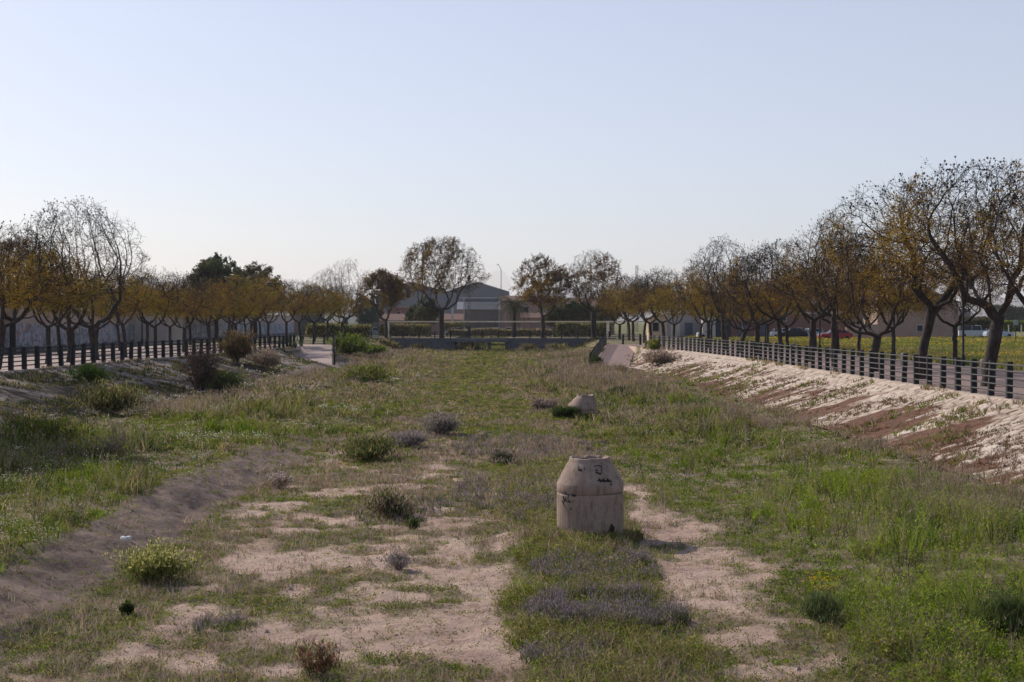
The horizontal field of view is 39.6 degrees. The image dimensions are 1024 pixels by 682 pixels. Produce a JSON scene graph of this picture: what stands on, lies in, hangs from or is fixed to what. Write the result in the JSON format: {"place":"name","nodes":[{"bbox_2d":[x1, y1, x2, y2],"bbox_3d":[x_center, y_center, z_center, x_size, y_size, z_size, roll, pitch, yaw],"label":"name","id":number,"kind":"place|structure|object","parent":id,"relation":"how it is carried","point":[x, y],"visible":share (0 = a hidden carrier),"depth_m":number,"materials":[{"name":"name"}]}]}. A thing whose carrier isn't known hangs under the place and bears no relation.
{"place":"outdoors","nodes":[
{"label":"outdoors","id":0,"kind":"place"},
{"bbox_2d":[0,345,299,370],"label":"path","id":1,"kind":"structure","parent":0,"point":[56,360],"depth_m":102.88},
{"bbox_2d":[5,198,131,362],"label":"street tree","id":2,"kind":"object","parent":1,"relation":"on","point":[69,329],"visible":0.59,"depth_m":85.33,"materials":[{"name":"brown plant"}]},
{"bbox_2d":[376,282,445,313],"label":"warehouse","id":3,"kind":"structure","parent":0,"point":[411,300],"depth_m":329.90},
{"bbox_2d":[446,282,509,313],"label":"warehouse","id":4,"kind":"structure","parent":0,"point":[485,292],"depth_m":329.88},
{"bbox_2d":[457,302,498,327],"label":"house","id":5,"kind":"structure","parent":0,"point":[461,306],"depth_m":274.97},
{"bbox_2d":[0,322,1023,681],"bbox_3d":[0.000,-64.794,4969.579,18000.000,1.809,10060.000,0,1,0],"label":"ground","id":6,"kind":"structure","parent":0,"point":[198,498],"depth_m":23.32,"materials":[{"name":"soil"}]},
{"bbox_2d":[0,235,56,346],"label":"garden tree","id":7,"kind":"object","parent":6,"relation":"on","point":[8,318],"visible":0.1,"depth_m":111.76,"materials":[{"name":"brown plant"}]},
{"bbox_2d":[0,220,87,368],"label":"street tree","id":8,"kind":"object","parent":6,"relation":"on","point":[19,266],"visible":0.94,"depth_m":73.06,"materials":[{"name":"brown plant"}]},
{"bbox_2d":[0,245,112,362],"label":"street tree","id":9,"kind":"object","parent":6,"relation":"on","point":[66,309],"visible":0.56,"depth_m":82.14,"materials":[{"name":"brown plant"}]},
{"bbox_2d":[0,409,113,447],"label":"shrub","id":10,"kind":"object","parent":6,"relation":"on","point":[50,427],"visible":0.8,"depth_m":42.64,"materials":[{"name":"green plant"}]},
{"bbox_2d":[22,195,150,359],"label":"street tree","id":11,"kind":"object","parent":6,"relation":"on","point":[92,326],"visible":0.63,"depth_m":90.12,"materials":[{"name":"brown plant"}]},
{"bbox_2d":[63,374,145,415],"bbox_3d":[-17.404,2.364,61.124,3.774,1.815,3.458,0,1,-29],"label":"shrub","id":12,"kind":"object","parent":6,"relation":"on","point":[113,398],"visible":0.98,"depth_m":60.57,"materials":[{"name":"green plant"}]},
{"bbox_2d":[95,423,137,455],"bbox_3d":[-11.158,2.781,39.196,1.154,1.120,1.677,-1,1,-41],"label":"shrub","id":13,"kind":"object","parent":6,"relation":"on","point":[113,441],"visible":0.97,"depth_m":38.95,"materials":[{"name":"green plant"}]},
{"bbox_2d":[79,263,168,356],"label":"street tree","id":14,"kind":"object","parent":6,"relation":"on","point":[136,296],"visible":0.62,"depth_m":98.02,"materials":[{"name":"brown plant"}]},
{"bbox_2d":[0,307,293,352],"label":"graffiti wall","id":15,"kind":"structure","parent":6,"relation":"on","point":[30,332],"depth_m":137.40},
{"bbox_2d":[0,335,294,370],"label":"post and rail fence","id":16,"kind":"object","parent":6,"relation":"on","point":[49,359],"visible":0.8,"depth_m":84.96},
{"bbox_2d":[96,537,212,583],"bbox_3d":[-5.649,3.511,22.716,1.812,0.778,1.455,0,1,0],"label":"shrub","id":17,"kind":"object","parent":6,"relation":"on","point":[152,563],"visible":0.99,"depth_m":22.57,"materials":[{"name":"green plant"}]},
{"bbox_2d":[115,265,196,354],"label":"street tree","id":18,"kind":"object","parent":6,"relation":"on","point":[167,304],"visible":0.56,"depth_m":105.90,"materials":[{"name":"brown plant"}]},
{"bbox_2d":[134,311,182,344],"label":"house","id":19,"kind":"structure","parent":6,"relation":"on","point":[163,332],"depth_m":150.01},
{"bbox_2d":[0,349,358,431],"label":"stone bank","id":20,"kind":"structure","parent":6,"relation":"on","point":[50,392],"depth_m":75.80,"materials":[{"name":"stone"},{"name":"grass"}]},
{"bbox_2d":[59,361,112,380],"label":"shrub","id":21,"kind":"object","parent":20,"relation":"on","point":[87,373],"visible":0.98,"depth_m":71.75,"materials":[{"name":"green plant"}]},
{"bbox_2d":[211,327,264,361],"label":"shrub","id":22,"kind":"object","parent":20,"relation":"on","point":[238,346],"visible":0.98,"depth_m":102.64,"materials":[{"name":"brown plant"}]},
{"bbox_2d":[243,343,288,367],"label":"shrub","id":23,"kind":"object","parent":20,"relation":"on","point":[265,357],"visible":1,"depth_m":103.82,"materials":[{"name":"grey plant"}]},
{"bbox_2d":[153,271,226,351],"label":"street tree","id":24,"kind":"object","parent":6,"relation":"on","point":[197,307],"visible":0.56,"depth_m":114.35,"materials":[{"name":"brown plant"}]},
{"bbox_2d":[164,338,230,393],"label":"shrub","id":25,"kind":"object","parent":6,"relation":"on","point":[198,379],"visible":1,"depth_m":77.91,"materials":[{"name":"brown plant"}]},
{"bbox_2d":[167,269,249,347],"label":"street tree","id":26,"kind":"object","parent":6,"relation":"on","point":[226,291],"visible":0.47,"depth_m":122.50,"materials":[{"name":"brown plant"}]},
{"bbox_2d":[0,364,419,554],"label":"white wildflowers","id":27,"kind":"object","parent":6,"relation":"on","point":[187,387],"visible":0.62,"depth_m":45.37,"materials":[{"name":"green plant"}]},
{"bbox_2d":[187,252,248,338],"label":"garden tree","id":28,"kind":"object","parent":6,"relation":"on","point":[211,264],"visible":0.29,"depth_m":173.73,"materials":[{"name":"green plant"}]},
{"bbox_2d":[191,369,258,392],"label":"shrub","id":29,"kind":"object","parent":6,"relation":"on","point":[221,382],"visible":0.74,"depth_m":79.63,"materials":[{"name":"green plant"}]},
{"bbox_2d":[195,272,274,336],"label":"street tree","id":30,"kind":"object","parent":6,"relation":"on","point":[247,290],"visible":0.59,"depth_m":130.49,"materials":[{"name":"brown plant"}]},
{"bbox_2d":[220,274,285,343],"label":"street tree","id":31,"kind":"object","parent":6,"relation":"on","point":[266,303],"visible":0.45,"depth_m":139.46,"materials":[{"name":"brown plant"}]},
{"bbox_2d":[238,261,286,339],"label":"garden tree","id":32,"kind":"object","parent":6,"relation":"on","point":[251,271],"visible":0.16,"depth_m":189.74,"materials":[{"name":"green plant"}]},
{"bbox_2d":[235,274,302,343],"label":"street tree","id":33,"kind":"object","parent":6,"relation":"on","point":[279,305],"visible":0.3,"depth_m":147.08,"materials":[{"name":"brown plant"}]},
{"bbox_2d":[260,464,298,488],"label":"shrub","id":34,"kind":"object","parent":6,"relation":"on","point":[282,480],"visible":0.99,"depth_m":35.54,"materials":[{"name":"grey plant"}]},
{"bbox_2d":[264,280,323,342],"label":"street tree","id":35,"kind":"object","parent":6,"relation":"on","point":[301,303],"visible":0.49,"depth_m":156.28,"materials":[{"name":"brown plant"}]},
{"bbox_2d":[275,279,327,341],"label":"street tree","id":36,"kind":"object","parent":6,"relation":"on","point":[315,306],"visible":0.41,"depth_m":165.99,"materials":[{"name":"brown plant"}]},
{"bbox_2d":[299,344,331,364],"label":"ramp","id":37,"kind":"structure","parent":6,"relation":"on","point":[320,353],"depth_m":136.94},
{"bbox_2d":[287,281,345,341],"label":"street tree","id":38,"kind":"object","parent":6,"relation":"on","point":[323,309],"visible":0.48,"depth_m":174.74,"materials":[{"name":"brown plant"}]},
{"bbox_2d":[291,638,345,677],"bbox_3d":[-2.291,3.748,16.727,0.547,0.538,0.680,-1,1,-41],"label":"shrub","id":39,"kind":"object","parent":6,"relation":"on","point":[328,661],"visible":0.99,"depth_m":16.72,"materials":[{"name":"brown plant"}]},
{"bbox_2d":[312,284,354,340],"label":"street tree","id":40,"kind":"object","parent":6,"relation":"on","point":[330,317],"visible":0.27,"depth_m":184.52,"materials":[{"name":"brown plant"}]},
{"bbox_2d":[305,321,371,337],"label":"bushes","id":41,"kind":"object","parent":6,"relation":"on","point":[353,329],"visible":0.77,"depth_m":212.13,"materials":[{"name":"green plant"}]},
{"bbox_2d":[300,300,378,337],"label":"sports net","id":42,"kind":"object","parent":6,"relation":"on","point":[377,326],"visible":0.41,"depth_m":220.97,"materials":[{"name":"grey"}]},
{"bbox_2d":[315,259,373,324],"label":"bare tree","id":43,"kind":"object","parent":6,"relation":"on","point":[336,284],"visible":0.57,"depth_m":221.05,"materials":[{"name":"brown plant"}]},
{"bbox_2d":[327,283,370,337],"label":"street tree","id":44,"kind":"object","parent":6,"relation":"on","point":[352,310],"visible":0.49,"depth_m":195.56,"materials":[{"name":"brown plant"}]},
{"bbox_2d":[322,331,376,354],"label":"shrub","id":45,"kind":"object","parent":6,"relation":"on","point":[350,344],"visible":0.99,"depth_m":146.84,"materials":[{"name":"green plant"}]},
{"bbox_2d":[326,362,407,381],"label":"shrub","id":46,"kind":"object","parent":6,"relation":"on","point":[377,371],"visible":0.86,"depth_m":92.58,"materials":[{"name":"green plant"}]},
{"bbox_2d":[332,429,408,459],"bbox_3d":[-4.272,3.144,42.768,2.308,1.089,2.814,0,1,0],"label":"shrub","id":47,"kind":"object","parent":6,"relation":"on","point":[364,448],"visible":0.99,"depth_m":42.75,"materials":[{"name":"green plant"}]},
{"bbox_2d":[357,267,411,337],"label":"wall tree","id":48,"kind":"object","parent":6,"relation":"on","point":[382,281],"visible":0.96,"depth_m":207.52,"materials":[{"name":"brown plant"}]},
{"bbox_2d":[350,482,428,517],"bbox_3d":[-2.659,3.433,30.630,1.724,0.831,1.457,0,1,0],"label":"shrub","id":49,"kind":"object","parent":6,"relation":"on","point":[395,504],"visible":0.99,"depth_m":30.45,"materials":[{"name":"green plant"}]},
{"bbox_2d":[379,548,414,569],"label":"shrub","id":50,"kind":"object","parent":6,"relation":"on","point":[397,561],"visible":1,"depth_m":23.89,"materials":[{"name":"grey plant"}]},
{"bbox_2d":[379,323,432,336],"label":"bushes","id":51,"kind":"object","parent":6,"relation":"on","point":[415,328],"visible":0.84,"depth_m":224.15,"materials":[{"name":"green plant"}]},
{"bbox_2d":[383,427,431,447],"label":"shrub","id":52,"kind":"object","parent":6,"relation":"on","point":[410,438],"visible":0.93,"depth_m":46.71,"materials":[{"name":"grey plant"}]},
{"bbox_2d":[412,295,439,336],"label":"bushy tree","id":53,"kind":"object","parent":6,"relation":"on","point":[423,312],"visible":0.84,"depth_m":230.91,"materials":[{"name":"green plant"}]},
{"bbox_2d":[170,543,691,667],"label":"purple wildflowers","id":54,"kind":"object","parent":6,"relation":"on","point":[683,617],"visible":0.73,"depth_m":19.91,"materials":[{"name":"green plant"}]},
{"bbox_2d":[395,235,489,337],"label":"wall tree","id":55,"kind":"object","parent":6,"relation":"on","point":[441,276],"visible":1,"depth_m":206.50,"materials":[{"name":"brown plant"}]},
{"bbox_2d":[418,410,470,434],"bbox_3d":[-2.493,3.019,52.126,2.049,1.022,2.057,0,1,-28],"label":"shrub","id":56,"kind":"object","parent":6,"relation":"on","point":[439,423],"visible":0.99,"depth_m":51.87,"materials":[{"name":"grey plant"}]},
{"bbox_2d":[460,297,499,327],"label":"net","id":57,"kind":"object","parent":6,"relation":"on","point":[483,308],"visible":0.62,"depth_m":250.05,"materials":[{"name":"grey"}]},
{"bbox_2d":[354,429,608,526],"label":"purple wildflowers","id":58,"kind":"object","parent":6,"relation":"on","point":[475,497],"visible":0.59,"depth_m":34.17,"materials":[{"name":"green plant"}]},
{"bbox_2d":[370,338,615,349],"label":"culvert bridge","id":59,"kind":"structure","parent":6,"relation":"on","point":[450,343],"depth_m":205.02,"materials":[{"name":"concrete"}]},
{"bbox_2d":[357,331,615,337],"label":"bridge railing","id":60,"kind":"object","parent":59,"relation":"on","point":[482,334],"visible":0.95,"depth_m":205.29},
{"bbox_2d":[387,321,643,337],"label":"pitch fence","id":61,"kind":"object","parent":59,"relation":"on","point":[531,323],"visible":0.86,"depth_m":215.99,"materials":[{"name":"metal"}]},
{"bbox_2d":[447,327,552,336],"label":"bushes","id":62,"kind":"object","parent":6,"relation":"on","point":[538,331],"visible":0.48,"depth_m":231.12,"materials":[{"name":"green plant"}]},
{"bbox_2d":[486,444,518,465],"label":"shrub","id":63,"kind":"object","parent":6,"relation":"on","point":[506,456],"visible":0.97,"depth_m":41.39,"materials":[{"name":"green plant"}]},
{"bbox_2d":[0,340,1023,681],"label":"weeds","id":64,"kind":"object","parent":6,"relation":"on","point":[464,374],"visible":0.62,"depth_m":24.80,"materials":[{"name":"green plant"}]},
{"bbox_2d":[0,340,1023,681],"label":"dry grass","id":65,"kind":"structure","parent":6,"relation":"on","point":[540,424],"depth_m":31.14,"materials":[{"name":"beige plant"}]},
{"bbox_2d":[0,337,1023,681],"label":"grass","id":66,"kind":"structure","parent":6,"relation":"on","point":[558,411],"depth_m":43.51,"materials":[{"name":"green plant"}]},
{"bbox_2d":[492,294,536,336],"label":"palm","id":67,"kind":"object","parent":6,"relation":"on","point":[516,307],"visible":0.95,"depth_m":227.69,"materials":[{"name":"green plant"}]},
{"bbox_2d":[509,252,573,337],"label":"wall tree","id":68,"kind":"object","parent":6,"relation":"on","point":[539,289],"visible":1,"depth_m":206.41,"materials":[{"name":"brown plant"}]},
{"bbox_2d":[556,298,584,322],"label":"bushy tree","id":69,"kind":"object","parent":6,"relation":"on","point":[574,313],"visible":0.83,"depth_m":230.96,"materials":[{"name":"green plant"}]},
{"bbox_2d":[567,394,596,413],"bbox_3d":[3.000,3.089,61.049,1.309,1.610,1.312,0,1,0],"label":"manhole shaft","id":70,"kind":"object","parent":6,"relation":"on","point":[586,402],"visible":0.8,"depth_m":60.60,"materials":[{"name":"concrete"}]},
{"bbox_2d":[554,322,612,336],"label":"bushes","id":71,"kind":"object","parent":6,"relation":"on","point":[568,328],"visible":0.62,"depth_m":224.12,"materials":[{"name":"green plant"}]},
{"bbox_2d":[557,455,623,534],"bbox_3d":[1.528,3.282,27.848,1.311,2.055,1.314,0,1,0],"label":"manhole shaft","id":72,"kind":"object","parent":6,"relation":"on","point":[590,493],"visible":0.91,"depth_m":27.33,"materials":[{"name":"concrete"}]},
{"bbox_2d":[555,249,628,337],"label":"wall tree","id":73,"kind":"object","parent":6,"relation":"on","point":[603,276],"visible":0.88,"depth_m":206.06,"materials":[{"name":"brown plant"}]},
{"bbox_2d":[599,344,636,365],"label":"ramp","id":74,"kind":"structure","parent":6,"relation":"on","point":[612,353],"depth_m":134.70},
{"bbox_2d":[600,274,650,340],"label":"street tree","id":75,"kind":"object","parent":6,"relation":"on","point":[620,306],"visible":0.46,"depth_m":179.05,"materials":[{"name":"brown plant"}]},
{"bbox_2d":[613,273,674,337],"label":"street tree","id":76,"kind":"object","parent":6,"relation":"on","point":[634,307],"visible":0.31,"depth_m":157.47,"materials":[{"name":"brown plant"}]},
{"bbox_2d":[645,314,668,339],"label":"kiosk","id":77,"kind":"object","parent":6,"relation":"on","point":[656,328],"visible":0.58,"depth_m":185.99,"materials":[{"name":"metal"}]},
{"bbox_2d":[662,313,702,337],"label":"shed","id":78,"kind":"structure","parent":6,"relation":"on","point":[686,326],"depth_m":214.98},
{"bbox_2d":[731,309,843,336],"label":"building","id":79,"kind":"structure","parent":6,"relation":"on","point":[802,323],"depth_m":213.98,"materials":[{"name":"paint"}]},
{"bbox_2d":[599,389,1023,643],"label":"pale wildflowers","id":80,"kind":"object","parent":6,"relation":"on","point":[679,439],"visible":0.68,"depth_m":37.12,"materials":[{"name":"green plant"}]},
{"bbox_2d":[626,349,1023,494],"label":"stone bank","id":81,"kind":"structure","parent":6,"relation":"on","point":[880,390],"depth_m":50.38,"materials":[{"name":"stone"}]},
{"bbox_2d":[641,348,688,363],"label":"shrub","id":82,"kind":"object","parent":81,"relation":"on","point":[659,356],"visible":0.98,"depth_m":111.56,"materials":[{"name":"brown plant"}]},
{"bbox_2d":[790,586,860,624],"bbox_3d":[4.374,3.703,19.875,1.012,0.584,0.926,-1,1,-35],"label":"shrub","id":83,"kind":"object","parent":6,"relation":"on","point":[819,605],"visible":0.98,"depth_m":19.72,"materials":[{"name":"green plant"}]},
{"bbox_2d":[640,347,1022,401],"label":"kerb","id":84,"kind":"structure","parent":6,"relation":"on","point":[1002,398],"depth_m":57.00,"materials":[{"name":"concrete"}]},
{"bbox_2d":[645,335,1023,398],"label":"post and rail fence","id":85,"kind":"object","parent":84,"relation":"on","point":[991,383],"visible":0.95,"depth_m":62.16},
{"bbox_2d":[682,335,1023,370],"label":"field grass","id":86,"kind":"structure","parent":6,"relation":"on","point":[1011,349],"depth_m":130.33,"materials":[{"name":"green plant"}]},
{"bbox_2d":[859,290,959,336],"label":"building","id":87,"kind":"structure","parent":6,"relation":"on","point":[910,326],"depth_m":204.99,"materials":[{"name":"metal"}]},
{"bbox_2d":[891,249,1007,364],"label":"street tree","id":88,"kind":"object","parent":6,"relation":"on","point":[955,333],"visible":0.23,"depth_m":80.82,"materials":[{"name":"brown plant"}]},
{"bbox_2d":[953,578,1023,639],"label":"shrub","id":89,"kind":"object","parent":6,"relation":"on","point":[1004,607],"visible":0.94,"depth_m":18.54,"materials":[{"name":"green plant"}]},
{"bbox_2d":[994,304,1023,320],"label":"building","id":90,"kind":"structure","parent":6,"relation":"on","point":[1011,313],"depth_m":560.47,"materials":[{"name":"grey concrete"}]},
{"bbox_2d":[0,0,1023,308],"label":"sky","id":91,"kind":"structure","parent":0,"point":[299,138],"materials":[{"name":"blue"}]},
{"bbox_2d":[500,296,558,333],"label":"house","id":92,"kind":"structure","parent":0,"point":[534,309],"depth_m":271.95,"materials":[{"name":"tile"}]},
{"bbox_2d":[269,287,1023,321],"bbox_3d":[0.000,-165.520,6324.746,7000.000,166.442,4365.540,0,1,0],"label":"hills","id":93,"kind":"structure","parent":0,"point":[1014,303],"depth_m":5639.64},
{"bbox_2d":[632,345,1023,398],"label":"path","id":94,"kind":"structure","parent":0,"point":[979,378],"depth_m":68.59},
{"bbox_2d":[626,266,691,344],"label":"street tree","id":95,"kind":"object","parent":94,"relation":"on","point":[643,295],"visible":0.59,"depth_m":147.55,"materials":[{"name":"brown plant"}]},
{"bbox_2d":[642,279,708,345],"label":"street tree","id":96,"kind":"object","parent":94,"relation":"on","point":[668,303],"visible":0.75,"depth_m":138.41,"materials":[{"name":"brown plant"}]},
{"bbox_2d":[668,259,737,347],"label":"street tree","id":97,"kind":"object","parent":94,"relation":"on","point":[703,306],"visible":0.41,"depth_m":129.94,"materials":[{"name":"brown plant"}]},
{"bbox_2d":[672,233,761,348],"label":"street tree","id":98,"kind":"object","parent":94,"relation":"on","point":[695,283],"visible":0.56,"depth_m":121.03,"materials":[{"name":"brown plant"}]},
{"bbox_2d":[701,265,794,352],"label":"street tree","id":99,"kind":"object","parent":94,"relation":"on","point":[744,333],"visible":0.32,"depth_m":111.96,"materials":[{"name":"brown plant"}]},
{"bbox_2d":[706,250,802,354],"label":"street tree","id":100,"kind":"object","parent":94,"relation":"on","point":[756,324],"visible":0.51,"depth_m":102.75,"materials":[{"name":"brown plant"}]},
{"bbox_2d":[715,240,827,357],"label":"street tree","id":101,"kind":"object","parent":94,"relation":"on","point":[778,327],"visible":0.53,"depth_m":94.50,"materials":[{"name":"brown plant"}]},
{"bbox_2d":[748,228,885,361],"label":"street tree","id":102,"kind":"object","parent":94,"relation":"on","point":[812,324],"visible":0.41,"depth_m":86.37,"materials":[{"name":"brown plant"}]},
{"bbox_2d":[774,210,884,365],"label":"street tree","id":103,"kind":"object","parent":94,"relation":"on","point":[833,330],"visible":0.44,"depth_m":77.30,"materials":[{"name":"brown plant"}]},
{"bbox_2d":[819,285,896,355],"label":"street tree","id":104,"kind":"object","parent":94,"relation":"on","point":[859,337],"visible":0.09,"depth_m":101.02,"materials":[{"name":"brown plant"}]},
{"bbox_2d":[793,229,956,371],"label":"street tree","id":105,"kind":"object","parent":94,"relation":"on","point":[876,344],"visible":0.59,"depth_m":69.90,"materials":[{"name":"brown plant"}]},
{"bbox_2d":[848,258,941,351],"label":"street tree","id":106,"kind":"object","parent":94,"relation":"on","point":[891,309],"visible":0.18,"depth_m":91.39,"materials":[{"name":"brown plant"}]},
{"bbox_2d":[801,172,1017,378],"bbox_3d":[17.077,-2.678,60.997,8.954,9.001,8.578,0,1,0],"label":"street tree","id":107,"kind":"object","parent":94,"relation":"on","point":[936,308],"visible":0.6,"depth_m":60.74,"materials":[{"name":"brown plant"}]},
{"bbox_2d":[863,156,1023,386],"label":"street tree","id":108,"kind":"object","parent":94,"relation":"on","point":[995,333],"visible":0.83,"depth_m":53.77,"materials":[{"name":"brown plant"}]},
{"bbox_2d":[953,180,1023,310],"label":"street tree","id":109,"kind":"object","parent":94,"relation":"on","point":[1012,282],"visible":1,"depth_m":45.34,"materials":[{"name":"brown plant"}]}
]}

